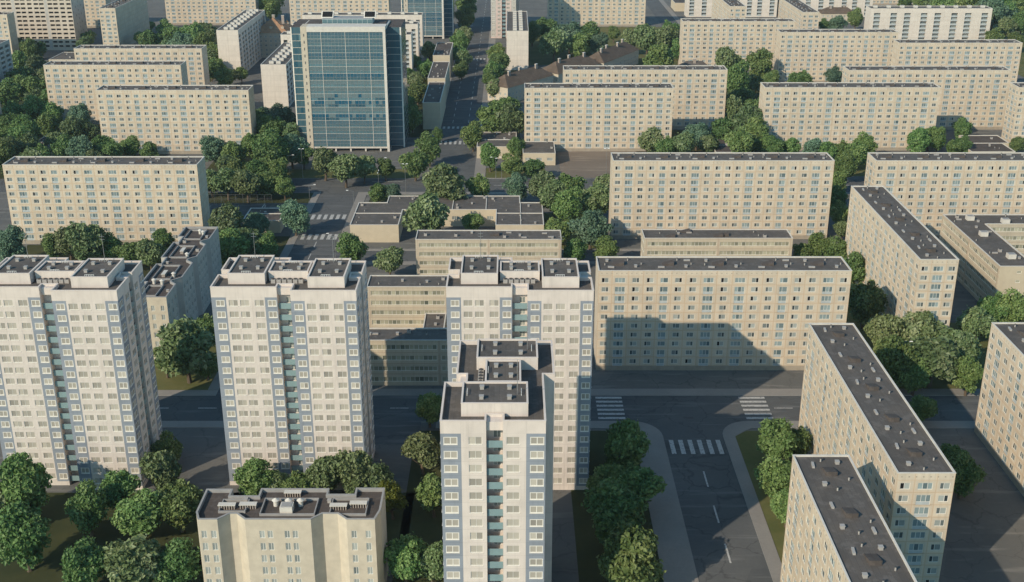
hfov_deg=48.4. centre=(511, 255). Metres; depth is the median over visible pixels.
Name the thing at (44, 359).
window
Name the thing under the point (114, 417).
window
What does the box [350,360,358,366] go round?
window
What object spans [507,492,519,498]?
window
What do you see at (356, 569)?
window
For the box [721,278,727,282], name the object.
window
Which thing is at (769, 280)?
window
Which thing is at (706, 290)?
window
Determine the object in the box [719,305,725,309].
window
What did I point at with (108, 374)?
window
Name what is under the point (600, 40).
tree
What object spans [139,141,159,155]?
tree
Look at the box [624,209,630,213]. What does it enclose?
window
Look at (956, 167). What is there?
window
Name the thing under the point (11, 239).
tree
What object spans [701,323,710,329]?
window
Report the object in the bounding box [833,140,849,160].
tree
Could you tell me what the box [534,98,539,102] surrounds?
window
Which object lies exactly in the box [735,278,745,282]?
window
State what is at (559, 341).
window
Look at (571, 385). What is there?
window
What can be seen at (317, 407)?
window
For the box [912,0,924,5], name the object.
tree
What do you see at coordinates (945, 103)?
window
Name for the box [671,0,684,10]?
garage row
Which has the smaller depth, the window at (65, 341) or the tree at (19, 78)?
the window at (65, 341)
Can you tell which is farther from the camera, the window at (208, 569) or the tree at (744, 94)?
the tree at (744, 94)
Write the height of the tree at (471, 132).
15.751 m
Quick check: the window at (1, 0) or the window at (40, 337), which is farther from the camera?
the window at (1, 0)
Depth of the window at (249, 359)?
261.16 m
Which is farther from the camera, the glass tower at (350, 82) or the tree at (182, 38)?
the tree at (182, 38)
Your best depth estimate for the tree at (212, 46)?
739.08 m
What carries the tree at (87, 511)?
on the garden soil
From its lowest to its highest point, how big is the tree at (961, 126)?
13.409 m
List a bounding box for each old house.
[259,15,291,57]
[486,63,553,100]
[542,52,600,82]
[589,39,639,64]
[819,5,851,22]
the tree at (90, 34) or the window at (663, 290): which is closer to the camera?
the window at (663, 290)
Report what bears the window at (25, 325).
in the residential tower at (79, 399)
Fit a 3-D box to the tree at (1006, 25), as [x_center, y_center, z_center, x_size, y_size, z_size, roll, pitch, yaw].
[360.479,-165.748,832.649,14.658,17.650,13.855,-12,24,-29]
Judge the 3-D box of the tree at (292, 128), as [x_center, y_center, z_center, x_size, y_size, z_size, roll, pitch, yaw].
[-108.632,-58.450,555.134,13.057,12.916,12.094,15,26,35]
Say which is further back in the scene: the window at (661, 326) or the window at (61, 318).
the window at (661, 326)
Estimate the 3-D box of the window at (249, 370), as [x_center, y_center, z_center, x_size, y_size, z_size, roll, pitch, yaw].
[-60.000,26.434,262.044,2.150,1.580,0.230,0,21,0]
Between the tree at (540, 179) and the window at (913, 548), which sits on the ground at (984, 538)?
the tree at (540, 179)
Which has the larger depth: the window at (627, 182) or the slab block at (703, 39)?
the slab block at (703, 39)
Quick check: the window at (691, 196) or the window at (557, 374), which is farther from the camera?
the window at (691, 196)
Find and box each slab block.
[0,12,19,53]
[2,156,209,243]
[43,61,188,122]
[73,45,209,84]
[84,0,110,27]
[96,85,256,153]
[99,0,149,44]
[165,0,258,24]
[289,0,390,24]
[524,83,673,150]
[547,0,645,25]
[563,65,727,128]
[593,256,851,369]
[609,152,834,238]
[678,18,794,69]
[711,0,745,17]
[758,82,940,150]
[773,29,897,81]
[778,0,819,28]
[780,454,916,581]
[798,323,955,581]
[841,66,1010,129]
[845,186,958,344]
[864,152,1023,238]
[873,0,912,4]
[890,39,1022,83]
[974,322,1023,495]
[1001,82,1023,150]
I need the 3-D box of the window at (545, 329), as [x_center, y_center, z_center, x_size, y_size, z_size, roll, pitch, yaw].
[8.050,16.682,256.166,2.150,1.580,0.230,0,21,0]
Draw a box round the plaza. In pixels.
[558,151,757,201]
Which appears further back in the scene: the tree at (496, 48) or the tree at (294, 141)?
the tree at (496, 48)
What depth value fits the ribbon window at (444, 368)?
319.59 m
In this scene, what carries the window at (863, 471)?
in the slab block at (856, 407)
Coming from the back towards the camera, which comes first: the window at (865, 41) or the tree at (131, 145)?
the window at (865, 41)
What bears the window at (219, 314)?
in the residential tower at (292, 339)
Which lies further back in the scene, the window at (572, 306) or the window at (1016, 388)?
the window at (1016, 388)
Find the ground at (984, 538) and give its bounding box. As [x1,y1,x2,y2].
[0,0,1023,581]
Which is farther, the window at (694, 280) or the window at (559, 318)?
the window at (694, 280)
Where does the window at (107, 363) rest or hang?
in the residential tower at (79, 399)
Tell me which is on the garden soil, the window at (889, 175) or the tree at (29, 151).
the tree at (29, 151)
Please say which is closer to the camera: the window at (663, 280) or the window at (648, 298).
the window at (663, 280)
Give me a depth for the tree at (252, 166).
488.34 m
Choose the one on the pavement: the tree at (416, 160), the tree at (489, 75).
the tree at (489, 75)
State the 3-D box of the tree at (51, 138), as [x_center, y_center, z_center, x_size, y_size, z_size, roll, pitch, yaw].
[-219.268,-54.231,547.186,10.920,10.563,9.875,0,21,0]
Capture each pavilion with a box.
[39,133,60,155]
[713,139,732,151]
[959,135,1015,151]
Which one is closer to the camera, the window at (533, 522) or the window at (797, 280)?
the window at (533, 522)
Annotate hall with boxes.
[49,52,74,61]
[242,208,285,232]
[350,195,543,241]
[477,132,555,164]
[679,58,706,64]
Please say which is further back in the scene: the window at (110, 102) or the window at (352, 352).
the window at (110, 102)
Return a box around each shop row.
[422,82,445,128]
[428,61,449,99]
[433,42,453,76]
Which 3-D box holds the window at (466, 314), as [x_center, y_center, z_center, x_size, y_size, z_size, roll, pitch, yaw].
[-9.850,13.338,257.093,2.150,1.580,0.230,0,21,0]
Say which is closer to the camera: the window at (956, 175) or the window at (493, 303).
the window at (493, 303)
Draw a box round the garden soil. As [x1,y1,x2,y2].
[0,35,759,581]
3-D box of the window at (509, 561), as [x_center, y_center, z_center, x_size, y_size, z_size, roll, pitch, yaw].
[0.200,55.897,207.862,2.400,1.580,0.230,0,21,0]
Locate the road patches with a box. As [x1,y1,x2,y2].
[355,156,723,507]
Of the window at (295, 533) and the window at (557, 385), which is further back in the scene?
the window at (557, 385)
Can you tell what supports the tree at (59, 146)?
on the garden soil
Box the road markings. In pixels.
[300,12,772,562]
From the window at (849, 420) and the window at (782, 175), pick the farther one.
the window at (782, 175)
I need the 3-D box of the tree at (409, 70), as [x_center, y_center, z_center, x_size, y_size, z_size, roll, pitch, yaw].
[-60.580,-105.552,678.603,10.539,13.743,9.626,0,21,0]
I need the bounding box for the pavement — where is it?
[158,0,980,581]
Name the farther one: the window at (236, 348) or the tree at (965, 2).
the tree at (965, 2)
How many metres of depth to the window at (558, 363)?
259.26 m
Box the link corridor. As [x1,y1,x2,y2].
[423,313,446,327]
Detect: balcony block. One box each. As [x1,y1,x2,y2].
[0,39,13,81]
[216,9,265,70]
[260,41,294,107]
[280,31,413,69]
[292,20,419,68]
[302,11,423,57]
[506,10,528,69]
[684,0,777,16]
[777,0,872,16]
[864,5,992,38]
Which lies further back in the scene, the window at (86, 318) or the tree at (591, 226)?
the tree at (591, 226)
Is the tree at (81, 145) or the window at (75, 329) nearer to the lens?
the window at (75, 329)
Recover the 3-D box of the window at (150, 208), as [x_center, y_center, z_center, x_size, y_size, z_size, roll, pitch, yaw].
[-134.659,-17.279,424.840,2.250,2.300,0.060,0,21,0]
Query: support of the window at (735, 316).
in the slab block at (708, 312)
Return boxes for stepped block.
[144,227,221,358]
[196,488,387,581]
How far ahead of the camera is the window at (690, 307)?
323.28 m
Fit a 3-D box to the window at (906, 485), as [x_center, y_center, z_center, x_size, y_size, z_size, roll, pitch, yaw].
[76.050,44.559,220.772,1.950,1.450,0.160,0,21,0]
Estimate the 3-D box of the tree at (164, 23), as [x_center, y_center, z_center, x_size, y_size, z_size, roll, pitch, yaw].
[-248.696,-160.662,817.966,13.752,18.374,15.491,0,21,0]
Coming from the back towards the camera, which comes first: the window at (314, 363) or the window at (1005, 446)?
the window at (1005, 446)
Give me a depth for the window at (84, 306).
254.24 m
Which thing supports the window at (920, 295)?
in the slab block at (911, 263)
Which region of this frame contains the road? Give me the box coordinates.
[0,0,979,581]
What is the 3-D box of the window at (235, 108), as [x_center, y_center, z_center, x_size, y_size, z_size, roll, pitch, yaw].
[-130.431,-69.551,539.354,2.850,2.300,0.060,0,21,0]
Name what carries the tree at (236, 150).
on the garden soil
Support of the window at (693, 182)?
in the slab block at (790, 192)
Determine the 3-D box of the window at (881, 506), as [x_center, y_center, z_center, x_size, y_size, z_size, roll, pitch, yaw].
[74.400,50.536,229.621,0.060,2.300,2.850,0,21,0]
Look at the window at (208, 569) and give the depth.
228.74 m
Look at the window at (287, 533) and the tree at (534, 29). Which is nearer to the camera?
the window at (287, 533)
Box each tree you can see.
[0,77,22,104]
[0,109,24,128]
[0,123,11,138]
[0,138,16,174]
[0,223,27,261]
[0,451,52,510]
[0,489,10,508]
[0,500,51,571]
[1,100,24,114]
[1,135,28,155]
[4,65,35,79]
[6,125,30,140]
[10,114,41,138]
[12,50,26,68]
[12,74,26,100]
[15,130,41,147]
[17,146,41,155]
[18,37,23,51]
[18,38,37,56]
[18,75,45,97]
[21,94,47,123]
[23,87,44,101]
[25,54,46,70]
[33,67,45,81]
[33,143,51,155]
[35,41,47,55]
[36,112,60,135]
[38,88,47,102]
[40,102,63,126]
[40,232,61,256]
[44,132,60,144]
[49,133,72,155]
[52,226,74,260]
[59,115,86,138]
[60,536,107,581]
[64,134,93,155]
[64,221,108,260]
[64,479,108,536]
[65,103,91,121]
[75,35,89,45]
[80,30,96,44]
[81,121,100,140]
[85,148,106,155]
[90,135,112,149]
[97,139,123,155]
[98,469,141,509]
[100,231,122,257]
[102,534,167,581]
[109,488,162,539]
[110,242,138,260]
[119,135,140,155]
[133,29,148,40]
[133,238,166,269]
[138,29,163,44]
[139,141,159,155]
[139,449,181,489]
[149,21,155,29]
[150,430,183,460]
[151,228,174,248]
[153,346,168,377]
[153,478,203,532]
[154,314,214,383]
[154,537,201,581]
[155,18,172,33]
[158,38,168,44]
[161,25,179,39]
[165,31,192,44]
[177,22,204,37]
[191,31,215,44]
[194,353,217,379]
[196,313,215,351]
[198,22,217,36]
[199,135,226,161]
[206,169,219,197]
[207,42,218,58]
[207,47,217,60]
[208,59,220,81]
[208,201,245,232]
[210,57,225,70]
[210,166,235,199]
[213,67,233,84]
[215,154,242,169]
[219,140,246,162]
[219,227,250,264]
[224,158,246,171]
[228,68,239,80]
[230,168,261,202]
[232,456,274,494]
[236,66,248,83]
[237,227,263,254]
[240,132,262,157]
[242,212,269,233]
[244,159,268,174]
[250,127,291,160]
[251,144,278,165]
[255,109,266,121]
[255,114,282,136]
[255,230,278,254]
[256,170,276,198]
[258,0,284,18]
[258,106,271,114]
[263,470,288,487]
[264,116,286,136]
[267,156,288,180]
[268,102,295,122]
[274,175,295,200]
[277,199,310,236]
[280,122,299,139]
[281,470,318,487]
[283,133,310,168]
[295,145,314,168]
[304,455,341,490]
[311,146,337,180]
[326,153,362,187]
[334,231,368,260]
[334,449,373,493]
[354,155,377,183]
[363,460,394,487]
[368,182,386,201]
[373,246,403,274]
[377,157,395,181]
[377,479,408,519]
[383,531,427,581]
[384,183,401,200]
[398,148,429,180]
[400,190,449,231]
[400,431,440,474]
[407,68,414,85]
[407,70,426,84]
[407,81,427,105]
[408,95,414,103]
[408,102,418,111]
[408,106,422,132]
[413,53,421,67]
[414,130,440,166]
[414,472,441,517]
[414,541,443,581]
[415,58,431,76]
[415,391,441,427]
[420,41,435,59]
[422,161,468,200]
[431,126,442,142]
[449,29,469,48]
[452,60,468,80]
[453,25,473,43]
[453,44,467,59]
[455,0,476,13]
[455,6,475,26]
[455,50,472,64]
[459,120,482,151]
[461,213,484,229]
[464,173,490,195]
[476,102,504,132]
[480,142,500,171]
[481,69,498,84]
[482,61,505,77]
[485,78,499,96]
[486,42,505,56]
[488,50,510,68]
[488,96,521,108]
[493,102,523,133]
[500,171,527,200]
[501,153,524,173]
[506,136,525,156]
[523,159,545,175]
[527,170,555,197]
[528,20,540,46]
[535,17,557,36]
[537,25,570,61]
[537,178,565,217]
[544,217,574,241]
[551,185,583,220]
[556,21,581,54]
[557,172,587,194]
[562,238,587,260]
[567,209,613,249]
[569,31,590,56]
[578,20,600,52]
[579,182,609,213]
[581,475,647,543]
[585,463,627,498]
[589,32,609,53]
[592,235,619,258]
[593,173,609,193]
[596,521,666,581]
[604,418,650,471]
[608,26,620,42]
[616,465,666,511]
[620,28,635,45]
[633,23,656,56]
[637,126,664,151]
[642,42,674,64]
[653,135,675,151]
[654,24,679,48]
[662,19,679,30]
[670,38,679,64]
[671,131,695,151]
[680,122,711,150]
[697,134,720,151]
[710,117,733,139]
[714,46,741,67]
[723,126,754,151]
[725,93,743,127]
[726,59,750,92]
[727,87,755,105]
[732,103,766,131]
[743,115,769,151]
[744,97,758,107]
[746,47,773,76]
[748,73,764,91]
[753,453,791,497]
[754,130,775,151]
[755,417,800,459]
[761,69,780,81]
[765,138,785,151]
[769,488,788,527]
[783,137,801,151]
[787,70,813,81]
[791,426,812,453]
[792,242,814,255]
[802,138,821,151]
[808,232,829,255]
[818,18,828,28]
[818,141,837,158]
[823,66,841,81]
[823,235,847,258]
[827,15,848,28]
[829,199,848,222]
[830,185,848,204]
[832,169,848,188]
[832,220,846,238]
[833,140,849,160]
[835,148,858,177]
[844,251,865,284]
[845,141,868,164]
[847,7,863,28]
[848,279,888,329]
[852,130,878,154]
[863,314,904,346]
[873,334,921,386]
[897,0,912,5]
[897,356,932,395]
[898,309,947,342]
[906,127,931,151]
[909,335,963,387]
[909,394,938,421]
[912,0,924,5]
[923,0,934,5]
[925,126,944,151]
[929,126,946,151]
[930,0,956,5]
[936,325,983,362]
[940,443,970,459]
[946,139,962,151]
[948,450,987,498]
[950,0,978,5]
[951,116,972,137]
[952,355,983,395]
[955,135,972,151]
[956,306,996,337]
[974,0,1016,29]
[976,291,1009,321]
[984,27,1005,38]
[994,287,1023,321]
[998,16,1017,37]
[1000,0,1017,19]
[1007,31,1023,42]
[1009,136,1023,151]
[1012,0,1023,11]
[1012,11,1023,34]
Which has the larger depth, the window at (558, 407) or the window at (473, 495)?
the window at (558, 407)
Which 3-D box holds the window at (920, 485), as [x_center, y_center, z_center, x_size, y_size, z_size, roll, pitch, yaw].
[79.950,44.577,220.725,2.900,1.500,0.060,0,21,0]
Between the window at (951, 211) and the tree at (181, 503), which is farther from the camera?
the window at (951, 211)
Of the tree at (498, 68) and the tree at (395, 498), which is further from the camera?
the tree at (498, 68)
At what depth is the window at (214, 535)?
225.74 m
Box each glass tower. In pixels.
[290,11,408,151]
[401,0,454,38]
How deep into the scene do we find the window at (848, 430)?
252.02 m
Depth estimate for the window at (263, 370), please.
262.15 m
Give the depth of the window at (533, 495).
202.92 m
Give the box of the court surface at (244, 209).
[209,204,271,216]
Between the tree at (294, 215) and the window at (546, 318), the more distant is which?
the tree at (294, 215)
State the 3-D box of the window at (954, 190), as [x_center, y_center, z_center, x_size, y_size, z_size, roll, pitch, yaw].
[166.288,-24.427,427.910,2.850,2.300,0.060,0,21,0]
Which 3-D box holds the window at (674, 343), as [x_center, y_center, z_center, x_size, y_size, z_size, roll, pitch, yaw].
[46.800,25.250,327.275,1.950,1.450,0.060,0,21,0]
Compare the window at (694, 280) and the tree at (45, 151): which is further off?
the tree at (45, 151)
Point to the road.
(734, 528)
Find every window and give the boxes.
[0,274,161,482]
[0,323,5,328]
[0,334,7,340]
[0,345,9,351]
[1,0,85,46]
[3,300,13,306]
[5,312,14,317]
[6,170,110,239]
[7,323,16,328]
[9,334,18,340]
[11,345,20,351]
[13,356,22,362]
[18,300,27,306]
[20,312,29,317]
[22,323,31,328]
[24,334,33,340]
[26,345,35,351]
[27,356,36,362]
[29,368,38,373]
[31,300,40,306]
[33,312,41,317]
[35,323,43,328]
[36,334,45,340]
[38,345,47,351]
[40,356,49,362]
[42,368,50,373]
[44,378,52,384]
[46,69,95,119]
[56,304,64,309]
[57,315,66,321]
[59,327,68,332]
[61,338,70,344]
[63,349,71,355]
[64,360,73,366]
[66,372,75,377]
[68,383,76,388]
[69,304,77,309]
[69,393,78,399]
[70,315,79,321]
[71,404,80,410]
[72,327,81,332]
[73,415,81,420]
[74,338,83,344]
[75,349,84,355]
[76,52,116,60]
[77,360,86,366]
[79,372,88,377]
[80,383,89,388]
[81,304,90,309]
[82,393,91,399]
[83,315,92,321]
[84,170,91,173]
[84,327,93,332]
[84,404,92,410]
[85,177,92,182]
[85,415,94,420]
[86,185,93,189]
[86,338,95,344]
[87,192,94,197]
[88,199,95,202]
[88,349,97,355]
[89,206,96,211]
[89,360,98,366]
[91,372,100,377]
[93,383,101,388]
[94,393,103,399]
[96,304,104,309]
[96,404,104,410]
[97,315,106,321]
[97,415,106,420]
[98,95,179,150]
[99,327,107,332]
[99,426,107,431]
[100,338,109,344]
[102,349,111,355]
[103,360,112,366]
[105,372,114,377]
[107,383,115,388]
[108,170,115,173]
[108,304,117,309]
[108,393,117,399]
[109,177,117,182]
[110,185,117,189]
[110,315,118,321]
[110,404,118,410]
[111,192,118,197]
[111,327,120,332]
[111,415,120,420]
[112,199,119,202]
[113,206,120,211]
[113,338,121,344]
[113,426,121,431]
[114,213,121,218]
[114,349,123,355]
[114,436,123,442]
[116,228,123,232]
[116,360,124,366]
[117,235,124,239]
[117,372,126,377]
[119,383,127,388]
[120,393,129,399]
[122,404,130,410]
[123,415,131,420]
[125,426,133,431]
[126,436,134,442]
[128,447,136,451]
[144,177,149,182]
[145,185,150,189]
[145,192,151,197]
[147,206,153,211]
[148,213,154,218]
[160,100,166,104]
[161,106,166,110]
[162,112,167,116]
[166,0,212,22]
[176,170,183,173]
[177,177,184,182]
[178,185,185,189]
[179,100,185,104]
[179,192,186,197]
[179,199,186,202]
[180,106,185,110]
[180,206,187,211]
[181,112,186,116]
[181,213,188,218]
[182,129,188,133]
[202,531,206,537]
[203,543,208,549]
[204,555,209,561]
[206,567,210,573]
[211,531,216,537]
[212,543,217,549]
[214,555,219,561]
[215,237,220,275]
[215,567,220,573]
[216,300,224,306]
[217,312,225,317]
[218,323,226,328]
[219,334,227,340]
[220,345,229,351]
[221,356,230,362]
[222,274,374,482]
[229,300,238,306]
[230,312,238,317]
[231,323,239,328]
[232,100,238,104]
[232,334,241,340]
[233,106,238,110]
[233,345,242,351]
[234,112,239,116]
[234,356,243,362]
[235,129,240,133]
[235,368,244,373]
[240,300,249,306]
[241,312,250,317]
[242,323,251,328]
[243,334,252,340]
[244,345,253,351]
[245,356,254,362]
[246,368,255,373]
[247,378,256,384]
[255,300,264,306]
[256,312,264,317]
[257,323,265,328]
[258,334,266,340]
[259,345,267,351]
[260,356,268,362]
[260,531,264,537]
[261,368,269,373]
[261,543,265,549]
[262,378,270,384]
[262,555,266,561]
[263,567,268,573]
[268,300,276,306]
[268,531,272,537]
[269,312,277,317]
[269,543,273,549]
[270,323,278,328]
[270,334,279,340]
[270,555,274,561]
[271,345,280,351]
[271,567,276,573]
[272,356,280,362]
[273,368,281,373]
[274,378,282,384]
[275,389,283,395]
[285,531,289,537]
[286,543,290,549]
[287,555,291,561]
[288,567,292,573]
[291,1,327,21]
[293,531,297,537]
[294,304,302,309]
[294,543,298,549]
[295,315,303,321]
[295,555,299,561]
[296,327,304,332]
[296,567,300,573]
[297,338,305,344]
[297,349,306,355]
[298,360,306,366]
[299,372,307,377]
[300,383,308,388]
[301,393,309,399]
[301,404,310,410]
[307,304,315,309]
[308,315,316,321]
[309,327,317,332]
[309,338,318,344]
[310,349,319,355]
[311,360,319,366]
[312,372,320,377]
[312,383,321,388]
[313,393,322,399]
[314,404,322,410]
[320,304,328,309]
[320,315,329,321]
[321,327,329,332]
[322,338,330,344]
[322,349,331,355]
[323,360,332,366]
[324,372,332,377]
[325,383,333,388]
[325,393,334,399]
[326,404,334,410]
[327,415,335,420]
[334,304,342,309]
[335,315,343,321]
[335,327,344,332]
[336,338,344,344]
[337,349,345,355]
[337,360,346,366]
[338,372,346,377]
[339,383,347,388]
[339,393,348,399]
[340,404,348,410]
[341,415,349,420]
[347,304,355,309]
[347,315,356,321]
[348,327,356,332]
[349,338,357,344]
[349,349,357,355]
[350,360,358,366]
[350,372,358,377]
[351,383,359,388]
[352,393,360,399]
[352,404,360,410]
[352,531,356,537]
[352,543,357,549]
[353,415,361,420]
[353,555,357,561]
[354,567,358,573]
[366,531,370,537]
[366,543,371,549]
[367,555,371,561]
[368,567,372,573]
[370,345,436,348]
[371,291,444,294]
[371,301,444,304]
[371,356,436,359]
[371,366,436,370]
[372,310,444,314]
[372,320,423,323]
[372,377,437,380]
[419,243,486,246]
[419,252,486,255]
[420,261,448,264]
[420,270,447,273]
[442,366,447,370]
[443,437,457,444]
[443,451,457,458]
[444,465,457,472]
[444,479,458,486]
[445,492,458,499]
[445,506,458,513]
[445,519,458,526]
[446,532,458,539]
[446,546,459,552]
[446,559,459,565]
[446,572,459,578]
[450,300,459,306]
[451,312,459,317]
[451,323,459,328]
[451,334,459,340]
[451,345,458,351]
[452,356,457,362]
[463,300,472,306]
[464,312,472,317]
[464,323,472,328]
[464,334,472,339]
[468,437,481,444]
[469,451,481,458]
[469,465,482,472]
[469,479,482,486]
[470,492,482,498]
[470,506,482,513]
[470,519,482,526]
[470,532,482,538]
[470,546,482,551]
[471,559,482,564]
[471,572,483,578]
[475,300,483,306]
[475,312,483,317]
[475,323,483,328]
[475,334,483,339]
[489,300,498,306]
[490,243,557,246]
[490,252,557,255]
[490,312,498,317]
[490,323,498,328]
[490,334,498,338]
[493,430,500,436]
[502,300,510,306]
[503,312,510,317]
[503,323,510,328]
[503,334,510,338]
[506,437,519,444]
[506,451,519,458]
[506,465,519,472]
[506,479,519,486]
[506,506,519,513]
[506,519,519,526]
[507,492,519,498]
[507,532,518,538]
[507,546,518,551]
[507,559,518,564]
[507,572,519,578]
[519,297,524,302]
[519,309,524,313]
[519,320,524,324]
[519,331,524,336]
[529,506,543,513]
[529,519,543,526]
[529,546,542,552]
[529,559,542,565]
[529,572,542,578]
[530,315,539,321]
[530,437,543,444]
[530,451,543,458]
[530,465,543,472]
[530,479,543,486]
[530,492,543,499]
[530,532,542,539]
[531,304,539,309]
[531,327,538,332]
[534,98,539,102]
[534,104,539,108]
[534,121,539,125]
[543,304,552,309]
[543,315,552,321]
[543,327,551,332]
[553,308,593,482]
[554,393,563,399]
[555,338,564,344]
[555,349,564,355]
[555,360,563,366]
[555,372,563,377]
[555,383,563,388]
[556,304,564,309]
[556,315,564,321]
[556,327,564,332]
[568,393,577,399]
[569,338,578,344]
[569,349,578,355]
[569,360,578,366]
[569,372,577,377]
[569,383,577,388]
[570,304,579,309]
[570,315,579,321]
[570,327,578,332]
[581,372,589,377]
[581,383,589,388]
[581,393,589,399]
[582,338,590,344]
[582,349,590,355]
[582,360,590,366]
[583,304,591,309]
[583,315,591,321]
[583,327,590,332]
[586,98,592,102]
[586,104,591,108]
[586,121,591,125]
[600,332,606,336]
[600,341,606,345]
[600,350,605,354]
[601,287,608,291]
[601,296,607,300]
[601,305,607,309]
[602,278,608,282]
[604,121,609,125]
[605,98,610,102]
[605,104,610,108]
[612,359,621,365]
[613,323,623,329]
[613,332,622,338]
[613,341,622,345]
[613,350,622,356]
[614,296,624,302]
[614,305,623,311]
[614,314,623,318]
[615,278,624,282]
[615,287,624,293]
[623,223,630,227]
[623,230,630,234]
[624,195,631,198]
[624,202,631,206]
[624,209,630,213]
[625,166,632,169]
[625,173,632,178]
[625,180,632,185]
[625,188,631,192]
[629,278,846,365]
[629,350,635,354]
[630,332,636,336]
[630,341,636,345]
[631,305,637,309]
[632,278,638,282]
[632,287,638,291]
[632,296,638,300]
[644,332,650,336]
[644,341,650,345]
[644,350,649,354]
[646,287,652,291]
[646,296,652,300]
[646,305,652,309]
[647,251,715,254]
[647,278,653,282]
[648,242,716,245]
[657,98,662,102]
[657,223,662,227]
[657,341,664,345]
[657,350,664,356]
[658,202,663,206]
[658,323,665,329]
[658,332,665,338]
[659,173,664,178]
[659,180,664,185]
[659,188,664,192]
[659,296,667,302]
[659,305,666,311]
[659,314,666,318]
[660,278,667,282]
[660,287,667,293]
[672,74,724,125]
[672,332,678,336]
[672,341,678,345]
[674,296,680,300]
[674,305,680,309]
[675,278,681,282]
[675,287,681,291]
[678,166,830,234]
[686,332,692,336]
[686,341,692,345]
[688,305,694,309]
[689,209,696,213]
[689,287,695,291]
[689,296,695,300]
[690,188,697,192]
[690,195,697,198]
[690,202,696,206]
[690,278,696,282]
[691,173,698,178]
[691,180,698,185]
[692,166,699,169]
[700,332,709,338]
[701,314,711,318]
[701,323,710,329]
[702,296,712,302]
[702,305,711,311]
[703,278,713,282]
[703,287,712,293]
[712,2,721,15]
[717,332,723,336]
[719,251,787,254]
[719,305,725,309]
[720,242,788,245]
[720,287,726,291]
[720,296,726,300]
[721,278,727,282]
[732,314,742,318]
[732,323,741,329]
[733,305,742,311]
[734,287,744,293]
[734,296,743,302]
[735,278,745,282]
[741,25,792,65]
[745,180,752,185]
[746,166,753,169]
[746,173,753,178]
[750,296,756,300]
[750,305,756,309]
[751,287,757,291]
[752,278,758,282]
[764,305,770,309]
[765,287,772,291]
[765,296,771,300]
[766,278,772,282]
[772,120,777,124]
[773,109,778,113]
[774,97,779,101]
[778,1,791,17]
[778,296,786,302]
[779,287,786,293]
[780,278,787,282]
[793,296,799,300]
[794,278,801,282]
[794,287,800,291]
[800,336,847,453]
[808,287,814,291]
[809,278,815,282]
[824,126,829,130]
[826,103,831,107]
[833,92,937,147]
[840,36,895,80]
[842,71,1008,126]
[845,437,849,450]
[846,193,883,312]
[847,427,850,439]
[848,416,851,427]
[862,468,864,478]
[863,456,866,468]
[864,444,867,455]
[865,159,1023,213]
[879,499,883,514]
[880,486,884,501]
[882,475,886,489]
[884,463,888,474]
[886,180,893,185]
[887,173,894,178]
[888,166,895,169]
[893,532,902,537]
[895,520,904,525]
[896,508,906,513]
[898,495,908,501]
[900,483,909,488]
[907,556,921,564]
[908,544,923,552]
[910,532,925,537]
[910,568,919,573]
[912,520,926,528]
[913,507,928,516]
[915,495,930,504]
[916,302,923,306]
[917,202,923,206]
[917,483,932,488]
[918,293,924,297]
[919,188,925,192]
[920,180,926,185]
[921,173,927,178]
[927,568,936,573]
[928,302,938,306]
[929,293,939,299]
[929,556,938,561]
[930,544,940,549]
[931,284,940,290]
[932,275,941,281]
[932,532,942,537]
[933,266,943,270]
[934,520,944,525]
[936,508,946,513]
[938,495,948,501]
[940,483,949,488]
[941,237,964,262]
[942,228,966,253]
[942,311,948,315]
[943,220,967,244]
[943,302,949,306]
[944,293,951,297]
[948,209,955,213]
[949,202,956,206]
[950,195,957,198]
[951,188,958,192]
[952,180,959,185]
[953,173,960,178]
[954,166,962,169]
[964,279,982,298]
[965,271,992,296]
[967,262,994,290]
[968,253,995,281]
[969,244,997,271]
[977,334,1005,464]
[978,47,1019,81]
[992,228,1023,230]
[1001,236,1023,239]
[1002,105,1008,135]
[1004,444,1007,454]
[1007,423,1011,434]
[1009,413,1013,423]
[1012,245,1023,248]
[1012,393,1016,403]
[1014,382,1018,393]
[1016,371,1020,382]
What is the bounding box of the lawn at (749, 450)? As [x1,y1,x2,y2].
[155,24,1023,562]
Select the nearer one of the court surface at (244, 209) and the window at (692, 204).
the window at (692, 204)
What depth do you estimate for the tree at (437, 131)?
562.39 m
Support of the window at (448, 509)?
in the residential tower at (497, 427)
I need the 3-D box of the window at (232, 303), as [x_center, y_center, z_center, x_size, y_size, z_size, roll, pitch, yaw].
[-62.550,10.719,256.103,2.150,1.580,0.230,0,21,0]
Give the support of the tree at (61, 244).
on the garden soil
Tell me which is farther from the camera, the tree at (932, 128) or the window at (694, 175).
the tree at (932, 128)
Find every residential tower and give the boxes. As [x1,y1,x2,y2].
[0,234,163,489]
[210,234,374,489]
[440,316,554,581]
[446,231,593,489]
[491,0,518,37]
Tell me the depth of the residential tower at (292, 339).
261.57 m
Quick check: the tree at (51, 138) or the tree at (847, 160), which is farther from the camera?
the tree at (51, 138)
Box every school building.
[367,275,446,327]
[369,328,447,384]
[415,230,561,274]
[640,228,792,255]
[939,214,1023,300]
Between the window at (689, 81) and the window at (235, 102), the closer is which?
the window at (235, 102)
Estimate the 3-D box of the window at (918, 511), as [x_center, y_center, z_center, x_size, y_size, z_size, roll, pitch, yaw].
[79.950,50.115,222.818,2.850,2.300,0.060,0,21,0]
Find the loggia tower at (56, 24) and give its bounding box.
[0,0,87,49]
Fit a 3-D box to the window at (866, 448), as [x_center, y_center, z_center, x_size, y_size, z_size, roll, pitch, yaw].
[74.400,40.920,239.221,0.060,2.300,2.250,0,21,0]
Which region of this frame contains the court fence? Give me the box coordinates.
[208,194,271,203]

